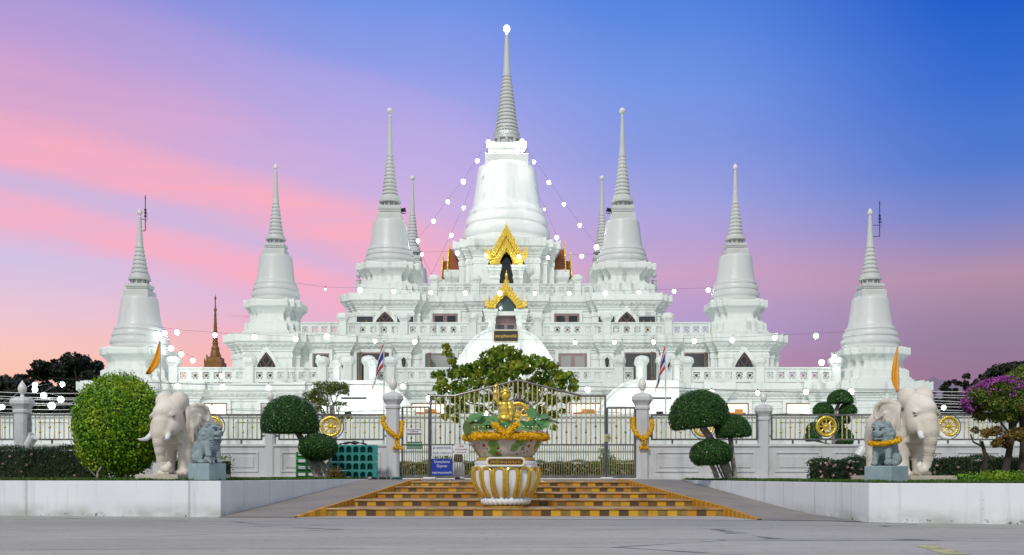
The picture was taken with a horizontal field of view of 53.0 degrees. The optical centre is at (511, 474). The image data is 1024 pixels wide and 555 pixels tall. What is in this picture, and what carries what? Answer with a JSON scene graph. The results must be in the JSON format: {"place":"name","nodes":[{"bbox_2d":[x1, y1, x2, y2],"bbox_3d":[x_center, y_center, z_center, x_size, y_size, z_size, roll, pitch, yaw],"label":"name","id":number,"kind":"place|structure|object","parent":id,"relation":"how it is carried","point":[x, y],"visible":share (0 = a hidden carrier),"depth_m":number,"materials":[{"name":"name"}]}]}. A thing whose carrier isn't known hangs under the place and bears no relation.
{"place":"outdoors","nodes":[
{"label":"outdoors","id":0,"kind":"place"},
{"bbox_2d":[0,374,49,397],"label":"tree","id":1,"kind":"object","parent":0,"point":[7,382],"visible":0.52,"depth_m":91.71,"materials":[{"name":"black plant"}]},
{"bbox_2d":[0,388,71,413],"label":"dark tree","id":2,"kind":"object","parent":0,"point":[7,410],"visible":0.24,"depth_m":89.12,"materials":[{"name":"black plant"}]},
{"bbox_2d":[3,392,78,393],"bbox_3d":[-23.128,-4.185,51.998,7.257,0.135,0.029,0,0,0],"label":"cable","id":3,"kind":"object","parent":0,"point":[46,393],"visible":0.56,"depth_m":51.99,"materials":[{"name":"metal"}]},
{"bbox_2d":[0,380,77,409],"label":"light string","id":4,"kind":"object","parent":3,"relation":"hanging from","point":[51,404],"visible":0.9,"depth_m":51.97,"materials":[{"name":"plastic"}]},
{"bbox_2d":[40,384,83,411],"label":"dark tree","id":5,"kind":"object","parent":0,"point":[58,389],"visible":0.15,"depth_m":93.65,"materials":[{"name":"black plant"}]},
{"bbox_2d":[193,295,231,378],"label":"golden spire","id":6,"kind":"structure","parent":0,"point":[214,359],"depth_m":124.41,"materials":[{"name":"gold metal"}]},
{"bbox_2d":[209,372,325,410],"bbox_3d":[-13.847,-4.292,50.427,4.011,2.867,13.663,0,0,-35],"label":"light string","id":7,"kind":"object","parent":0,"point":[212,407],"visible":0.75,"depth_m":47.00,"materials":[{"name":"plastic"}]},
{"bbox_2d":[48,377,853,394],"bbox_3d":[-1.417,-5.060,58.500,50.111,1.005,0.343,0,0,0],"label":"light string","id":8,"kind":"object","parent":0,"point":[402,386],"visible":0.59,"depth_m":58.44,"materials":[{"name":"white plastic"}]},
{"bbox_2d":[453,454,463,474],"bbox_3d":[-2.001,-0.350,38.200,0.480,1.040,0.480,0,0,0],"label":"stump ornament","id":9,"kind":"object","parent":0,"point":[455,465],"visible":0.45,"depth_m":38.03,"materials":[{"name":"grey"}]},
{"bbox_2d":[0,515,1023,554],"bbox_3d":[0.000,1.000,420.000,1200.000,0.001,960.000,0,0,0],"label":"road","id":10,"kind":"structure","parent":0,"point":[75,535],"depth_m":16.67,"materials":[{"name":"concrete"}]},
{"bbox_2d":[0,479,367,516],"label":"planter wall","id":11,"kind":"structure","parent":10,"relation":"on","point":[160,498],"depth_m":24.92,"materials":[{"name":"concrete"}]},
{"label":"lawn","id":12,"kind":"structure","parent":11,"relation":"on","visible":0},
{"bbox_2d":[0,443,104,477],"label":"hedge","id":13,"kind":"object","parent":12,"relation":"on","point":[19,461],"visible":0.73,"depth_m":29.95,"materials":[{"name":"green plant"}]},
{"bbox_2d":[69,369,158,478],"bbox_3d":[-10.814,-1.365,28.372,2.719,3.175,2.598,0,0,0],"label":"round bush","id":14,"kind":"object","parent":12,"relation":"on","point":[111,420],"visible":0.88,"depth_m":27.63,"materials":[{"name":"green plant"}]},
{"bbox_2d":[146,338,160,391],"bbox_3d":[-11.535,-2.119,33.005,0.478,4.537,0.131,0,0,0],"label":"flagpole","id":15,"kind":"object","parent":12,"relation":"on","point":[156,360],"visible":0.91,"depth_m":32.99,"materials":[{"name":"orange fabric"}]},
{"bbox_2d":[0,476,360,479],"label":"grass","id":16,"kind":"structure","parent":12,"relation":"on","point":[131,478],"depth_m":26.34,"materials":[{"name":"plant"}]},
{"bbox_2d":[135,391,229,480],"bbox_3d":[-8.605,-1.005,26.782,1.458,2.293,2.883,0,0,13],"label":"elephant statue","id":17,"kind":"object","parent":12,"relation":"on","point":[178,422],"visible":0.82,"depth_m":26.11,"materials":[{"name":"stone"}]},
{"bbox_2d":[175,455,234,476],"bbox_3d":[-9.451,-0.233,31.136,1.909,0.806,0.975,0,0,0],"label":"hedge","id":18,"kind":"object","parent":12,"relation":"on","point":[228,467],"visible":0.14,"depth_m":31.18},
{"bbox_2d":[188,422,225,480],"bbox_3d":[-7.463,-0.569,25.036,1.002,1.415,0.628,0,0,30],"label":"lion statue","id":19,"kind":"object","parent":12,"relation":"on","point":[206,466],"visible":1,"depth_m":24.84,"materials":[{"name":"stone"}]},
{"bbox_2d":[260,395,338,476],"bbox_3d":[-6.910,-1.229,33.471,2.643,2.804,1.912,0,0,0],"label":"topiary tree","id":20,"kind":"object","parent":12,"relation":"on","point":[291,414],"visible":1,"depth_m":32.88,"materials":[{"name":"green plant"}]},
{"bbox_2d":[296,452,312,476],"bbox_3d":[-7.143,-0.341,35.750,0.720,0.937,0.280,0,0,0],"label":"crate rack","id":21,"kind":"object","parent":12,"relation":"on","point":[306,470],"visible":0.41,"depth_m":35.61,"materials":[{"name":"green plastic"}]},
{"bbox_2d":[325,465,343,477],"bbox_3d":[-5.742,-0.036,33.191,0.609,0.556,0.529,0,0,0],"label":"shrub","id":22,"kind":"object","parent":12,"relation":"on","point":[333,474],"visible":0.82,"depth_m":33.14,"materials":[{"name":"brown plant"}]},
{"bbox_2d":[328,445,377,478],"bbox_3d":[-5.556,-0.434,35.760,1.715,1.208,0.320,0,0,0],"label":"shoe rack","id":23,"kind":"object","parent":12,"relation":"on","point":[356,461],"visible":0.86,"depth_m":35.60,"materials":[{"name":"teal plastic"}]},
{"bbox_2d":[339,441,366,444],"bbox_3d":[-5.540,-1.117,35.760,0.940,0.144,0.340,0,0,0],"label":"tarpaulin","id":24,"kind":"object","parent":23,"relation":"on","point":[353,442],"visible":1,"depth_m":35.67,"materials":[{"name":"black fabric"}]},
{"bbox_2d":[219,479,420,516],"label":"ramp","id":25,"kind":"structure","parent":10,"relation":"on","point":[316,504],"depth_m":26.95,"materials":[{"name":"concrete"}]},
{"bbox_2d":[0,414,1019,463],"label":"fence","id":26,"kind":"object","parent":10,"relation":"on","point":[812,419],"depth_m":54.00,"materials":[{"name":"metal"}]},
{"bbox_2d":[76,223,932,413],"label":"temple building","id":27,"kind":"structure","parent":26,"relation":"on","point":[551,319],"depth_m":69.70,"materials":[{"name":"paint"}]},
{"bbox_2d":[99,208,178,381],"bbox_3d":[-23.550,-11.270,64.900,4.678,11.260,4.678,0,0,0],"label":"stupa","id":28,"kind":"object","parent":27,"relation":"on","point":[137,334],"visible":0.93,"depth_m":63.71,"materials":[{"name":"paint"}]},
{"bbox_2d":[141,195,146,230],"bbox_3d":[-23.252,-16.552,64.900,0.381,2.264,0.150,0,0,0],"label":"lightning rod","id":29,"kind":"object","parent":28,"relation":"attached to","point":[145,212],"visible":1,"depth_m":64.88,"materials":[{"name":"black metal"}]},
{"bbox_2d":[163,329,194,362],"bbox_3d":[-20.370,-7.869,62.441,0.460,2.418,4.309,0,0,-42],"label":"light string","id":30,"kind":"object","parent":28,"relation":"hanging from","point":[181,353],"visible":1,"depth_m":62.83,"materials":[{"name":"white plastic"}]},
{"bbox_2d":[200,399,230,413],"bbox_3d":[-18.350,-3.170,63.140,2.140,2.940,0.220,0,0,0],"label":"window","id":31,"kind":"structure","parent":27,"relation":"in","point":[219,404],"depth_m":63.05,"materials":[{"name":"paint"}]},
{"bbox_2d":[257,399,268,413],"bbox_3d":[-14.750,-3.170,63.140,1.840,2.940,0.220,0,0,0],"label":"window","id":32,"kind":"structure","parent":27,"relation":"in","point":[260,402],"depth_m":63.02,"materials":[{"name":"paint"}]},
{"bbox_2d":[256,346,279,378],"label":"arched window","id":33,"kind":"structure","parent":27,"relation":"in","point":[266,358],"depth_m":69.15,"materials":[{"name":"paint"}]},
{"bbox_2d":[242,164,306,334],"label":"stupa","id":34,"kind":"object","parent":27,"relation":"on","point":[274,305],"visible":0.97,"depth_m":70.69,"materials":[{"name":"paint"}]},
{"bbox_2d":[309,350,332,378],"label":"window","id":35,"kind":"structure","parent":27,"relation":"in","point":[313,354],"depth_m":70.03,"materials":[{"name":"paint"}]},
{"bbox_2d":[354,349,391,379],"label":"window","id":36,"kind":"structure","parent":27,"relation":"in","point":[358,353],"depth_m":70.03,"materials":[{"name":"paint"}]},
{"bbox_2d":[372,306,396,332],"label":"arched window","id":37,"kind":"structure","parent":27,"relation":"in","point":[384,315],"depth_m":75.87,"materials":[{"name":"paint"}]},
{"bbox_2d":[355,108,422,293],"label":"stupa","id":38,"kind":"object","parent":27,"relation":"on","point":[388,264],"visible":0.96,"depth_m":77.67,"materials":[{"name":"paint"}]},
{"bbox_2d":[408,175,427,292],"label":"stupa","id":39,"kind":"object","parent":27,"relation":"on","point":[412,233],"visible":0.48,"depth_m":96.57,"materials":[{"name":"paint"}]},
{"bbox_2d":[408,399,448,413],"bbox_3d":[-5.150,-3.170,63.140,2.540,2.940,0.220,0,0,0],"label":"window","id":40,"kind":"structure","parent":27,"relation":"in","point":[414,402],"depth_m":63.05,"materials":[{"name":"white wood"}]},
{"bbox_2d":[422,350,457,378],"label":"window","id":41,"kind":"structure","parent":27,"relation":"in","point":[430,358],"depth_m":70.05,"materials":[{"name":"paint"}]},
{"bbox_2d":[430,311,460,332],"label":"window","id":42,"kind":"structure","parent":27,"relation":"in","point":[435,316],"depth_m":76.79,"materials":[{"name":"paint"}]},
{"bbox_2d":[420,250,583,258],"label":"light string","id":43,"kind":"object","parent":27,"relation":"attached to","point":[518,255],"visible":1,"depth_m":81.51,"materials":[{"name":"white plastic"}]},
{"bbox_2d":[298,283,710,295],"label":"light string","id":44,"kind":"object","parent":27,"relation":"hanging from","point":[499,292],"visible":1,"depth_m":72.92,"materials":[{"name":"white plastic"}]},
{"bbox_2d":[495,316,516,328],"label":"entrance door","id":45,"kind":"structure","parent":27,"relation":"in","point":[502,322],"depth_m":76.02,"materials":[{"name":"brown wood"}]},
{"bbox_2d":[463,25,549,239],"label":"stupa","id":46,"kind":"object","parent":27,"relation":"on","point":[506,189],"visible":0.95,"depth_m":85.78,"materials":[{"name":"white"}]},
{"bbox_2d":[416,138,489,242],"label":"light string","id":47,"kind":"object","parent":46,"relation":"hanging from","point":[463,181],"visible":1,"depth_m":83.63,"materials":[{"name":"white plastic"}]},
{"bbox_2d":[520,138,599,249],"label":"light string","id":48,"kind":"object","parent":46,"relation":"hanging from","point":[596,246],"visible":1,"depth_m":82.79,"materials":[{"name":"white plastic"}]},
{"bbox_2d":[551,311,581,332],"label":"window","id":49,"kind":"structure","parent":27,"relation":"in","point":[556,316],"depth_m":76.79,"materials":[{"name":"paint"}]},
{"bbox_2d":[555,350,589,378],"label":"window","id":50,"kind":"structure","parent":27,"relation":"in","point":[566,358],"depth_m":70.07,"materials":[{"name":"paint"}]},
{"bbox_2d":[565,399,603,413],"bbox_3d":[4.550,-3.170,63.140,2.540,2.940,0.220,0,0,0],"label":"window","id":51,"kind":"structure","parent":27,"relation":"in","point":[583,400],"depth_m":63.05,"materials":[{"name":"white wood"}]},
{"bbox_2d":[584,175,605,292],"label":"stupa","id":52,"kind":"object","parent":27,"relation":"on","point":[600,232],"visible":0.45,"depth_m":96.62,"materials":[{"name":"paint"}]},
{"bbox_2d":[590,108,656,293],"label":"stupa","id":53,"kind":"object","parent":27,"relation":"on","point":[623,263],"visible":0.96,"depth_m":77.67,"materials":[{"name":"paint"}]},
{"bbox_2d":[614,306,638,332],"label":"arched window","id":54,"kind":"structure","parent":27,"relation":"in","point":[626,315],"depth_m":75.87,"materials":[{"name":"paint"}]},
{"bbox_2d":[621,349,658,379],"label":"window","id":55,"kind":"structure","parent":27,"relation":"in","point":[630,355],"depth_m":70.05,"materials":[{"name":"paint"}]},
{"bbox_2d":[681,349,709,378],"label":"window","id":56,"kind":"structure","parent":27,"relation":"in","point":[700,356],"depth_m":70.03,"materials":[{"name":"paint"}]},
{"bbox_2d":[704,163,770,333],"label":"stupa","id":57,"kind":"object","parent":27,"relation":"on","point":[736,304],"visible":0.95,"depth_m":70.69,"materials":[{"name":"paint"}]},
{"bbox_2d":[726,399,751,413],"bbox_3d":[13.850,-3.170,63.140,1.840,2.940,0.220,0,0,0],"label":"window","id":58,"kind":"structure","parent":27,"relation":"in","point":[736,406],"depth_m":63.05,"materials":[{"name":"paint"}]},
{"bbox_2d":[730,347,752,378],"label":"arched window","id":59,"kind":"structure","parent":27,"relation":"in","point":[744,358],"depth_m":69.15,"materials":[{"name":"paint"}]},
{"bbox_2d":[782,399,809,413],"bbox_3d":[17.850,-3.170,63.140,2.440,2.940,0.220,0,0,0],"label":"window","id":60,"kind":"structure","parent":27,"relation":"in","point":[788,405],"depth_m":63.09,"materials":[{"name":"paint"}]},
{"bbox_2d":[818,347,845,364],"bbox_3d":[19.531,-7.247,62.524,0.448,1.478,4.153,0,0,38],"label":"light string","id":61,"kind":"object","parent":27,"relation":"hanging from","point":[822,361],"visible":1,"depth_m":60.99,"materials":[{"name":"white metal"}]},
{"bbox_2d":[831,208,914,381],"bbox_3d":[22.650,-11.270,64.900,4.678,11.260,4.678,0,0,0],"label":"stupa","id":62,"kind":"object","parent":27,"relation":"on","point":[870,341],"visible":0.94,"depth_m":63.68,"materials":[{"name":"paint"}]},
{"bbox_2d":[163,327,831,344],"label":"light string","id":63,"kind":"object","parent":62,"relation":"hanging from","point":[414,341],"visible":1,"depth_m":66.14,"materials":[{"name":"white metal"}]},
{"bbox_2d":[873,201,881,236],"bbox_3d":[23.109,-16.200,64.900,0.555,2.264,0.150,0,0,0],"label":"lightning rod","id":64,"kind":"object","parent":62,"relation":"attached to","point":[879,218],"visible":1,"depth_m":64.88,"materials":[{"name":"black metal"}]},
{"bbox_2d":[618,479,857,520],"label":"ramp","id":65,"kind":"structure","parent":10,"relation":"on","point":[735,505],"depth_m":26.53,"materials":[{"name":"concrete"}]},
{"bbox_2d":[685,480,1023,523],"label":"planter wall","id":66,"kind":"structure","parent":10,"relation":"on","point":[957,503],"depth_m":21.53,"materials":[{"name":"concrete"}]},
{"bbox_2d":[916,545,969,554],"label":"road marking","id":67,"kind":"object","parent":10,"relation":"on","point":[939,549],"visible":1,"depth_m":13.53,"materials":[{"name":"yellow paint"}]},
{"bbox_2d":[0,0,1023,388],"label":"sky","id":68,"kind":"structure","parent":0,"point":[826,111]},
{"bbox_2d":[147,382,880,392],"bbox_3d":[0.242,-4.302,49.999,38.761,0.609,0.025,0,0,0],"label":"cable","id":69,"kind":"object","parent":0,"point":[565,385],"visible":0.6,"depth_m":49.99,"materials":[{"name":"black metal"}]},
{"bbox_2d":[296,516,753,519],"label":"pavement","id":70,"kind":"structure","parent":0,"point":[595,517],"depth_m":23.96,"materials":[{"name":"concrete"}]},
{"bbox_2d":[326,479,723,515],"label":"steps","id":71,"kind":"structure","parent":70,"relation":"on","point":[549,497],"depth_m":26.60,"materials":[{"name":"tile"}]},
{"bbox_2d":[470,426,544,506],"bbox_3d":[-0.155,-0.196,25.750,1.970,1.992,1.970,0,0,0],"label":"flower pot","id":72,"kind":"object","parent":71,"relation":"on","point":[505,473],"visible":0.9,"depth_m":25.10,"materials":[{"name":"ceramic"}]},
{"bbox_2d":[493,384,514,422],"bbox_3d":[-0.186,-1.671,25.798,0.521,1.347,0.363,0,0,23],"label":"child statue","id":73,"kind":"object","parent":72,"relation":"in","point":[506,410],"visible":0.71,"depth_m":25.69,"materials":[{"name":"gold metal"}]},
{"bbox_2d":[462,421,549,441],"bbox_3d":[-0.147,-1.058,25.709,2.233,0.482,2.324,0,0,0],"label":"garland","id":74,"kind":"object","parent":72,"relation":"attached to","point":[508,433],"visible":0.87,"depth_m":24.77,"materials":[{"name":"yellow plant"}]},
{"bbox_2d":[463,407,558,439],"bbox_3d":[0.006,-1.239,25.461,2.503,0.934,0.860,0,0,-14],"label":"lotus plant","id":75,"kind":"object","parent":72,"relation":"in","point":[485,421],"visible":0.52,"depth_m":25.45,"materials":[{"name":"green plant"}]},
{"bbox_2d":[401,379,636,478],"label":"gate","id":76,"kind":"structure","parent":71,"relation":"on","point":[519,416],"depth_m":36.98,"materials":[{"name":"metal"}]},
{"bbox_2d":[380,415,403,449],"bbox_3d":[-4.307,-1.515,36.809,0.880,1.273,0.504,0,0,0],"label":"garland","id":77,"kind":"object","parent":76,"relation":"attached to","point":[390,431],"visible":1,"depth_m":36.71,"materials":[{"name":"yellow plant"}]},
{"bbox_2d":[406,442,421,448],"bbox_3d":[-3.521,-1.068,36.937,0.556,0.252,0.030,0,0,0],"label":"sign board","id":78,"kind":"object","parent":76,"relation":"attached to","point":[413,445],"visible":1,"depth_m":36.93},
{"bbox_2d":[407,428,421,434],"bbox_3d":[-3.521,-1.552,36.937,0.545,0.251,0.030,0,0,0],"label":"sign board","id":79,"kind":"object","parent":76,"relation":"attached to","point":[414,431],"visible":1,"depth_m":36.93,"materials":[{"name":"white"}]},
{"bbox_2d":[432,459,451,474],"bbox_3d":[-2.524,-0.282,36.937,0.746,0.594,0.030,0,0,0],"label":"sign board","id":80,"kind":"object","parent":76,"relation":"attached to","point":[441,466],"visible":1,"depth_m":36.93,"materials":[{"name":"plastic"}]},
{"bbox_2d":[432,445,451,455],"bbox_3d":[-2.517,-0.878,36.937,0.746,0.366,0.030,0,0,0],"label":"sign board","id":81,"kind":"object","parent":76,"relation":"attached to","point":[441,450],"visible":1,"depth_m":36.93,"materials":[{"name":"white"}]},
{"bbox_2d":[454,444,468,453],"bbox_3d":[-1.814,-0.925,36.937,0.516,0.359,0.030,0,0,0],"label":"sign board","id":82,"kind":"object","parent":76,"relation":"attached to","point":[461,448],"visible":1,"depth_m":36.93,"materials":[{"name":"white"}]},
{"bbox_2d":[630,417,654,449],"bbox_3d":[4.695,-1.490,36.828,0.882,1.228,0.477,0,0,0],"label":"garland","id":83,"kind":"object","parent":76,"relation":"attached to","point":[645,436],"visible":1,"depth_m":36.73,"materials":[{"name":"yellow plant"}]},
{"bbox_2d":[223,409,971,417],"bbox_3d":[4.235,-2.807,46.999,34.978,0.421,0.022,0,0,0],"label":"cable","id":84,"kind":"object","parent":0,"point":[497,413],"visible":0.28,"depth_m":46.99,"materials":[{"name":"black metal"}]},
{"bbox_2d":[681,477,1023,482],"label":"lawn","id":85,"kind":"structure","parent":0,"point":[942,482],"depth_m":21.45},
{"bbox_2d":[668,389,752,479],"bbox_3d":[5.988,-1.249,31.341,2.466,2.791,1.842,0,0,32],"label":"topiary tree","id":86,"kind":"object","parent":85,"relation":"on","point":[702,409],"visible":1,"depth_m":30.89,"materials":[{"name":"green plant"}]},
{"bbox_2d":[805,455,886,479],"bbox_3d":[9.333,-0.185,28.223,2.318,0.770,1.218,0,0,0],"label":"hedge","id":87,"kind":"object","parent":85,"relation":"on","point":[842,468],"visible":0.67,"depth_m":27.85,"materials":[{"name":"green plant"}]},
{"bbox_2d":[865,421,907,482],"bbox_3d":[8.412,-0.515,23.058,0.978,1.369,0.657,0,0,-40],"label":"lion statue","id":88,"kind":"object","parent":85,"relation":"on","point":[890,456],"visible":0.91,"depth_m":22.83,"materials":[{"name":"stone"}]},
{"bbox_2d":[867,436,901,446],"bbox_3d":[8.359,-0.760,23.017,0.753,0.286,0.750,0,0,0],"label":"garland","id":89,"kind":"object","parent":88,"relation":"attached to","point":[897,440],"visible":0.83,"depth_m":22.74,"materials":[{"name":"yellow plant"}]},
{"bbox_2d":[891,345,899,393],"bbox_3d":[12.337,-2.010,33.000,0.256,4.320,0.140,0,0,0],"label":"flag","id":90,"kind":"object","parent":85,"relation":"on","point":[895,379],"visible":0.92,"depth_m":33.00,"materials":[{"name":"orange fabric"}]},
{"bbox_2d":[852,386,956,480],"bbox_3d":[9.683,-0.988,25.337,1.473,2.317,2.913,0,0,-11],"label":"elephant statue","id":91,"kind":"object","parent":85,"relation":"on","point":[911,414],"visible":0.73,"depth_m":24.66,"materials":[{"name":"stone"}]},
{"bbox_2d":[909,454,1018,478],"bbox_3d":[15.089,-0.233,29.618,8.056,0.878,1.236,0,0,0],"label":"hedge","id":92,"kind":"object","parent":85,"relation":"on","point":[949,466],"visible":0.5,"depth_m":29.25,"materials":[{"name":"green plant"}]},
{"bbox_2d":[952,469,1023,480],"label":"shrub","id":93,"kind":"object","parent":85,"relation":"on","point":[991,476],"visible":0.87,"depth_m":23.53,"materials":[{"name":"green plant"}]},
{"bbox_2d":[954,375,1023,477],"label":"bougainvillea","id":94,"kind":"object","parent":85,"relation":"on","point":[982,397],"visible":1,"depth_m":24.97,"materials":[{"name":"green plant"}]},
{"bbox_2d":[1005,364,1023,393],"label":"shrub","id":95,"kind":"object","parent":85,"relation":"on","point":[1018,371],"visible":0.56,"depth_m":26.39,"materials":[{"name":"green plant"}]},
{"bbox_2d":[915,377,963,398],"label":"hill","id":96,"kind":"structure","parent":0,"point":[937,383],"depth_m":419.96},
{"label":"courtyard ground","id":97,"kind":"structure","parent":0,"visible":0},
{"bbox_2d":[26,351,104,398],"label":"dark tree","id":98,"kind":"object","parent":97,"relation":"on","point":[68,367],"visible":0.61,"depth_m":96.48,"materials":[{"name":"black plant"}]},
{"bbox_2d":[0,376,402,478],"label":"fence","id":99,"kind":"object","parent":97,"relation":"on","point":[270,457],"visible":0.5,"depth_m":36.87,"materials":[{"name":"metal"}]},
{"bbox_2d":[22,433,38,447],"bbox_3d":[-17.046,-1.107,36.315,0.638,0.782,0.378,0,0,24],"label":"floodlight","id":100,"kind":"object","parent":99,"relation":"attached to","point":[31,439],"visible":0.88,"depth_m":36.20,"materials":[{"name":"white metal"}]},
{"bbox_2d":[302,380,352,441],"bbox_3d":[-7.701,-1.914,43.089,2.110,4.169,1.580,0,0,0],"label":"wispy tree","id":101,"kind":"object","parent":97,"relation":"on","point":[331,388],"visible":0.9,"depth_m":42.87,"materials":[{"name":"green plant"}]},
{"bbox_2d":[372,340,384,443],"bbox_3d":[-5.859,-2.881,45.025,0.523,6.063,0.273,0,0,-18],"label":"flagpole","id":102,"kind":"object","parent":97,"relation":"on","point":[380,365],"visible":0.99,"depth_m":44.99,"materials":[{"name":"metal"}]},
{"bbox_2d":[429,342,579,430],"bbox_3d":[-0.273,-2.678,42.093,6.270,5.717,3.599,0,0,0],"label":"leafy tree","id":103,"kind":"object","parent":97,"relation":"on","point":[516,363],"visible":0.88,"depth_m":41.44,"materials":[{"name":"green plant"}]},
{"bbox_2d":[400,459,633,476],"bbox_3d":[0.305,-0.255,44.397,10.700,0.932,1.273,0,0,0],"label":"hedge","id":104,"kind":"object","parent":97,"relation":"on","point":[546,468],"visible":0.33,"depth_m":44.05,"materials":[{"name":"green plant"}]},
{"bbox_2d":[597,443,610,474],"bbox_3d":[3.907,-0.560,43.395,0.660,1.632,0.566,0,0,0],"label":"shrub","id":105,"kind":"object","parent":97,"relation":"on","point":[603,460],"visible":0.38,"depth_m":43.34,"materials":[{"name":"green plant"}]},
{"bbox_2d":[608,454,617,474],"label":"shrub","id":106,"kind":"object","parent":97,"relation":"on","point":[612,465],"visible":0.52,"depth_m":43.32,"materials":[{"name":"green plant"}]},
{"bbox_2d":[655,343,666,443],"bbox_3d":[6.507,-2.829,44.967,0.504,5.958,0.279,0,0,17],"label":"flagpole","id":107,"kind":"object","parent":97,"relation":"on","point":[663,364],"visible":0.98,"depth_m":44.98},
{"bbox_2d":[632,377,1019,479],"bbox_3d":[13.074,-1.575,37.000,17.454,3.950,0.699,0,0,0],"label":"fence","id":108,"kind":"object","parent":97,"relation":"on","point":[763,457],"visible":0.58,"depth_m":36.88,"materials":[{"name":"metal"}]},
{"bbox_2d":[852,444,865,461],"bbox_3d":[12.316,-0.713,36.266,0.653,0.783,0.381,0,0,-25],"label":"floodlight","id":109,"kind":"object","parent":108,"relation":"attached to","point":[860,450],"visible":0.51,"depth_m":36.17,"materials":[{"name":"white metal"}]},
{"bbox_2d":[803,389,857,443],"bbox_3d":[13.007,-2.049,41.987,2.226,2.963,1.150,0,0,0],"label":"topiary tree","id":110,"kind":"object","parent":97,"relation":"on","point":[843,397],"visible":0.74,"depth_m":41.75,"materials":[{"name":"green plant"}]},
{"bbox_2d":[933,372,973,398],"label":"dark tree","id":111,"kind":"object","parent":97,"relation":"on","point":[945,385],"visible":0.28,"depth_m":95.41,"materials":[{"name":"green plant"}]},
{"bbox_2d":[934,392,989,413],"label":"dark tree","id":112,"kind":"object","parent":97,"relation":"on","point":[951,406],"visible":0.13,"depth_m":92.67,"materials":[{"name":"green plant"}]},
{"bbox_2d":[971,361,1023,410],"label":"dark tree","id":113,"kind":"object","parent":97,"relation":"on","point":[999,370],"visible":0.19,"depth_m":91.31,"materials":[{"name":"green plant"}]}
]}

